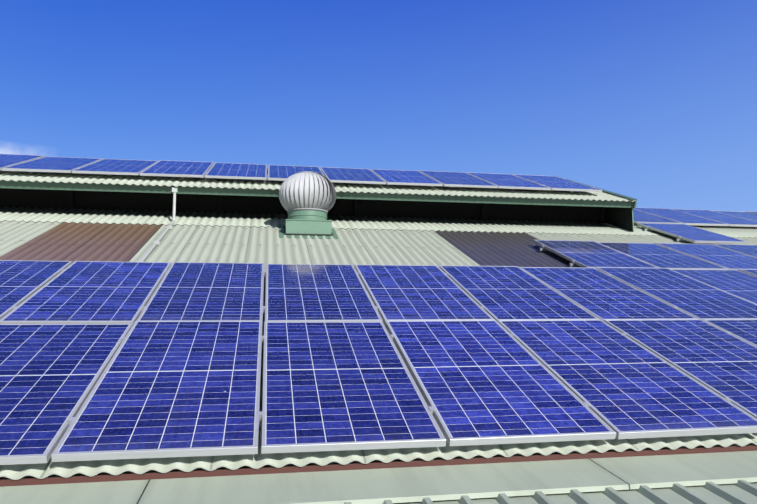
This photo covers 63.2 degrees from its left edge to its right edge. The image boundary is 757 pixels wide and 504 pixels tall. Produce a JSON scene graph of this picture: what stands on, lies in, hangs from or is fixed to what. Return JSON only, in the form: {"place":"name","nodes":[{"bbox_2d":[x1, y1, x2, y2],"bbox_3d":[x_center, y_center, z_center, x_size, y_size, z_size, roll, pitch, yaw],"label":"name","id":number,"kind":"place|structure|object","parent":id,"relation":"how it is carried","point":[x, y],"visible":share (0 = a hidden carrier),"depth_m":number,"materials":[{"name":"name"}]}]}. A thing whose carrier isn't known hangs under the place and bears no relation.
{"place":"outdoors","nodes":[
{"label":"outdoors","id":0,"kind":"place"},
{"bbox_2d":[0,188,605,223],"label":"roof opening","id":1,"kind":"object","parent":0,"point":[84,200],"depth_m":10.82,"materials":[{"name":"black"}]},
{"bbox_2d":[0,170,635,201],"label":"monitor roof sheets","id":2,"kind":"object","parent":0,"point":[81,178],"visible":0.42,"depth_m":10.41,"materials":[{"name":"beige metal"}]},
{"bbox_2d":[0,443,754,479],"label":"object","id":3,"kind":"structure","parent":0,"point":[309,464],"depth_m":8.72,"materials":[{"name":"brown metal"}]},
{"bbox_2d":[344,480,756,503],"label":"ribbed roof sheets","id":4,"kind":"object","parent":3,"relation":"on","point":[738,492],"visible":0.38,"depth_m":3.04,"materials":[{"name":"grey metal"}]},
{"bbox_2d":[0,445,756,503],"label":"apron flashing","id":5,"kind":"object","parent":4,"relation":"on","point":[410,481],"depth_m":3.14,"materials":[{"name":"grey"}]},
{"bbox_2d":[0,221,756,479],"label":"roof","id":6,"kind":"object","parent":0,"point":[55,241],"visible":0.15,"depth_m":7.91,"materials":[{"name":"grey metal"}]},
{"bbox_2d":[0,323,132,464],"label":"solar module","id":7,"kind":"object","parent":6,"relation":"on","point":[50,375],"visible":0.92,"depth_m":3.85,"materials":[{"name":"glass"}]},
{"bbox_2d":[51,321,261,461],"bbox_3d":[-1.279,0.797,4.040,0.992,0.040,1.960,1,13,-10],"label":"solar module","id":8,"kind":"object","parent":6,"relation":"on","point":[163,389],"visible":1,"depth_m":3.67,"materials":[{"name":"glass"}]},
{"bbox_2d":[135,187,177,261],"bbox_3d":[-2.920,-0.382,8.121,0.090,1.604,3.052,1,-6,-11],"label":"conduit pipe","id":9,"kind":"object","parent":6,"relation":"on","point":[161,236],"visible":0.85,"depth_m":8.86,"materials":[{"name":"metal"}]},
{"bbox_2d":[278,171,338,238],"bbox_3d":[-1.103,-0.697,9.570,0.889,1.107,1.005,1,-6,-10],"label":"turbine ventilator","id":10,"kind":"object","parent":6,"relation":"on","point":[307,199],"visible":1,"depth_m":9.25,"materials":[{"name":"grey metal"}]},
{"bbox_2d":[0,206,756,238],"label":"roof sheets","id":11,"kind":"object","parent":6,"relation":"on","point":[86,216],"visible":0.5,"depth_m":10.41,"materials":[{"name":"grey metal"}]},
{"bbox_2d":[0,179,636,208],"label":"roof fascia","id":12,"kind":"structure","parent":11,"relation":"on","point":[76,186],"depth_m":10.16,"materials":[{"name":"green metal"}]},
{"bbox_2d":[9,157,756,427],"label":"clamps","id":13,"kind":"object","parent":6,"relation":"on","point":[261,413],"visible":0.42,"depth_m":5.43,"materials":[{"name":"metal"}]},
{"bbox_2d":[0,154,44,169],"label":"solar panel","id":14,"kind":"object","parent":13,"relation":"attached to","point":[6,160],"visible":0.88,"depth_m":10.70,"materials":[{"name":"glass"}]},
{"bbox_2d":[0,260,72,318],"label":"solar module","id":15,"kind":"object","parent":13,"relation":"on","point":[21,281],"visible":0.86,"depth_m":5.92,"materials":[{"name":"glass"}]},
{"bbox_2d":[2,156,102,172],"bbox_3d":[-5.497,-1.507,10.535,0.992,0.042,1.960,1,14,-10],"label":"solar panel","id":16,"kind":"object","parent":13,"relation":"attached to","point":[58,164],"visible":0.98,"depth_m":10.24,"materials":[{"name":"glass"}]},
{"bbox_2d":[0,261,170,323],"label":"solar module","id":17,"kind":"object","parent":13,"relation":"on","point":[95,292],"visible":0.88,"depth_m":5.50,"materials":[{"name":"glass"}]},
{"bbox_2d":[72,159,157,174],"bbox_3d":[-4.504,-1.492,10.716,0.992,0.041,1.960,1,14,-10],"label":"solar panel","id":18,"kind":"object","parent":13,"relation":"attached to","point":[120,167],"visible":0.85,"depth_m":10.42,"materials":[{"name":"glass"}]},
{"bbox_2d":[140,160,213,177],"bbox_3d":[-3.511,-1.485,10.895,0.992,0.040,1.960,1,14,-10],"label":"solar panel","id":19,"kind":"object","parent":13,"relation":"attached to","point":[169,168],"visible":1,"depth_m":10.63,"materials":[{"name":"glass"}]},
{"bbox_2d":[137,262,263,324],"bbox_3d":[-1.615,0.358,5.941,0.992,0.040,1.960,1,13,-10],"label":"solar module","id":20,"kind":"object","parent":13,"relation":"on","point":[201,291],"visible":0.83,"depth_m":5.72,"materials":[{"name":"glass"}]},
{"bbox_2d":[205,162,266,179],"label":"solar panel","id":21,"kind":"object","parent":13,"relation":"attached to","point":[238,171],"visible":0.98,"depth_m":10.79,"materials":[{"name":"glass"}]},
{"bbox_2d":[268,165,324,180],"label":"solar panel","id":22,"kind":"object","parent":13,"relation":"attached to","point":[280,172],"visible":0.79,"depth_m":11.39,"materials":[{"name":"glass"}]},
{"bbox_2d":[265,264,382,321],"bbox_3d":[-0.619,0.377,6.121,0.992,0.041,1.960,1,13,-10],"label":"solar module","id":23,"kind":"object","parent":13,"relation":"on","point":[313,292],"visible":0.88,"depth_m":5.89,"materials":[{"name":"glass"}]},
{"bbox_2d":[320,167,385,183],"bbox_3d":[-0.519,-1.433,11.436,0.992,0.041,1.960,1,14,-10],"label":"solar panel","id":24,"kind":"object","parent":13,"relation":"attached to","point":[350,175],"visible":0.85,"depth_m":11.17,"materials":[{"name":"glass"}]},
{"bbox_2d":[261,321,445,453],"bbox_3d":[-0.287,0.819,4.217,0.992,0.040,1.960,1,13,-10],"label":"solar module","id":25,"kind":"object","parent":13,"relation":"on","point":[338,385],"visible":0.98,"depth_m":3.86,"materials":[{"name":"glass"}]},
{"bbox_2d":[370,169,442,185],"bbox_3d":[0.476,-1.416,11.612,0.992,0.041,1.960,1,14,-10],"label":"solar panel","id":26,"kind":"object","parent":13,"relation":"attached to","point":[400,177],"visible":1,"depth_m":11.34,"materials":[{"name":"glass"}]},
{"bbox_2d":[354,264,494,323],"bbox_3d":[0.375,0.390,6.304,0.992,0.043,1.960,1,13,-10],"label":"solar module","id":27,"kind":"object","parent":13,"relation":"on","point":[412,292],"visible":0.92,"depth_m":6.09,"materials":[{"name":"glass"}]},
{"bbox_2d":[418,170,497,187],"bbox_3d":[1.472,-1.405,11.794,0.992,0.041,1.960,1,14,-10],"label":"solar panel","id":28,"kind":"object","parent":13,"relation":"attached to","point":[456,179],"visible":0.94,"depth_m":11.52,"materials":[{"name":"glass"}]},
{"bbox_2d":[385,320,615,445],"bbox_3d":[0.712,0.832,4.396,0.992,0.042,1.960,1,13,-10],"label":"solar module","id":29,"kind":"object","parent":13,"relation":"on","point":[484,382],"visible":0.94,"depth_m":4.05,"materials":[{"name":"glass"}]},
{"bbox_2d":[466,172,550,189],"bbox_3d":[2.466,-1.390,11.972,0.992,0.041,1.960,1,14,-10],"label":"solar panel","id":30,"kind":"object","parent":13,"relation":"attached to","point":[508,181],"visible":0.85,"depth_m":11.71,"materials":[{"name":"glass"}]},
{"bbox_2d":[439,265,598,320],"bbox_3d":[1.373,0.406,6.481,0.992,0.042,1.960,1,13,-10],"label":"solar module","id":31,"kind":"object","parent":13,"relation":"on","point":[507,293],"visible":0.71,"depth_m":6.28,"materials":[{"name":"glass"}]},
{"bbox_2d":[512,174,601,191],"bbox_3d":[3.460,-1.373,12.154,0.992,0.040,1.960,1,14,-10],"label":"solar panel","id":32,"kind":"object","parent":13,"relation":"attached to","point":[555,183],"visible":0.94,"depth_m":11.88,"materials":[{"name":"glass"}]},
{"bbox_2d":[533,240,657,267],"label":"solar module","id":33,"kind":"object","parent":13,"relation":"attached to","point":[588,254],"visible":0.75,"depth_m":8.47,"materials":[{"name":"glass"}]},
{"bbox_2d":[520,267,697,320],"bbox_3d":[2.369,0.426,6.659,0.992,0.042,1.960,1,13,-10],"label":"solar module","id":34,"kind":"object","parent":13,"relation":"on","point":[601,295],"visible":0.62,"depth_m":6.46,"materials":[{"name":"glass"}]},
{"bbox_2d":[497,319,756,438],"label":"solar module","id":35,"kind":"object","parent":13,"relation":"on","point":[624,386],"visible":0.92,"depth_m":4.25,"materials":[{"name":"glass"}]},
{"bbox_2d":[633,209,682,223],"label":"solar module","id":36,"kind":"object","parent":13,"relation":"on","point":[641,217],"visible":0.35,"depth_m":12.21,"materials":[{"name":"glass"}]},
{"bbox_2d":[598,242,728,269],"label":"solar module","id":37,"kind":"object","parent":13,"relation":"attached to","point":[656,255],"visible":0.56,"depth_m":8.63,"materials":[{"name":"glass"}]},
{"bbox_2d":[595,267,756,319],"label":"solar module","id":38,"kind":"object","parent":13,"relation":"on","point":[694,297],"visible":0.77,"depth_m":6.71,"materials":[{"name":"glass"}]},
{"bbox_2d":[635,208,728,225],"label":"solar module","id":39,"kind":"object","parent":13,"relation":"on","point":[683,217],"visible":0.73,"depth_m":12.71,"materials":[{"name":"glass"}]},
{"bbox_2d":[637,223,747,243],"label":"solar module","id":40,"kind":"object","parent":13,"relation":"attached to","point":[692,234],"visible":1,"depth_m":10.71,"materials":[{"name":"glass"}]},
{"bbox_2d":[655,243,756,269],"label":"solar module","id":41,"kind":"object","parent":13,"relation":"attached to","point":[725,258],"visible":0.83,"depth_m":8.95,"materials":[{"name":"glass"}]},
{"bbox_2d":[672,209,756,226],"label":"solar module","id":42,"kind":"object","parent":13,"relation":"on","point":[730,220],"visible":0.79,"depth_m":12.99,"materials":[{"name":"glass"}]},
{"bbox_2d":[703,319,756,345],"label":"solar module","id":43,"kind":"object","parent":13,"relation":"on","point":[745,329],"visible":0.69,"depth_m":5.62,"materials":[{"name":"glass"}]},
{"bbox_2d":[710,210,756,220],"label":"solar module","id":44,"kind":"object","parent":13,"relation":"on","point":[749,216],"visible":0.65,"depth_m":13.76,"materials":[{"name":"glass"}]},
{"bbox_2d":[713,244,756,257],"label":"solar module","id":45,"kind":"object","parent":13,"relation":"attached to","point":[750,250],"visible":0.79,"depth_m":9.59,"materials":[{"name":"glass"}]},
{"bbox_2d":[738,269,756,275],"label":"solar module","id":46,"kind":"object","parent":13,"relation":"on","point":[753,272],"visible":0.62,"depth_m":7.96,"materials":[{"name":"glass"}]},
{"bbox_2d":[604,319,756,418],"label":"solar module","id":47,"kind":"object","parent":6,"relation":"on","point":[721,362],"visible":0.85,"depth_m":4.93,"materials":[{"name":"glass"}]},
{"bbox_2d":[671,269,756,303],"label":"solar module","id":48,"kind":"object","parent":6,"relation":"on","point":[742,285],"visible":0.67,"depth_m":7.44,"materials":[{"name":"glass"}]},
{"bbox_2d":[0,0,756,211],"label":"sky","id":49,"kind":"structure","parent":0,"point":[653,103],"materials":[{"name":"blue"}]},
{"bbox_2d":[604,205,633,231],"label":"end wall","id":50,"kind":"structure","parent":0,"point":[620,217],"depth_m":11.44,"materials":[{"name":"black metal"}]}
]}

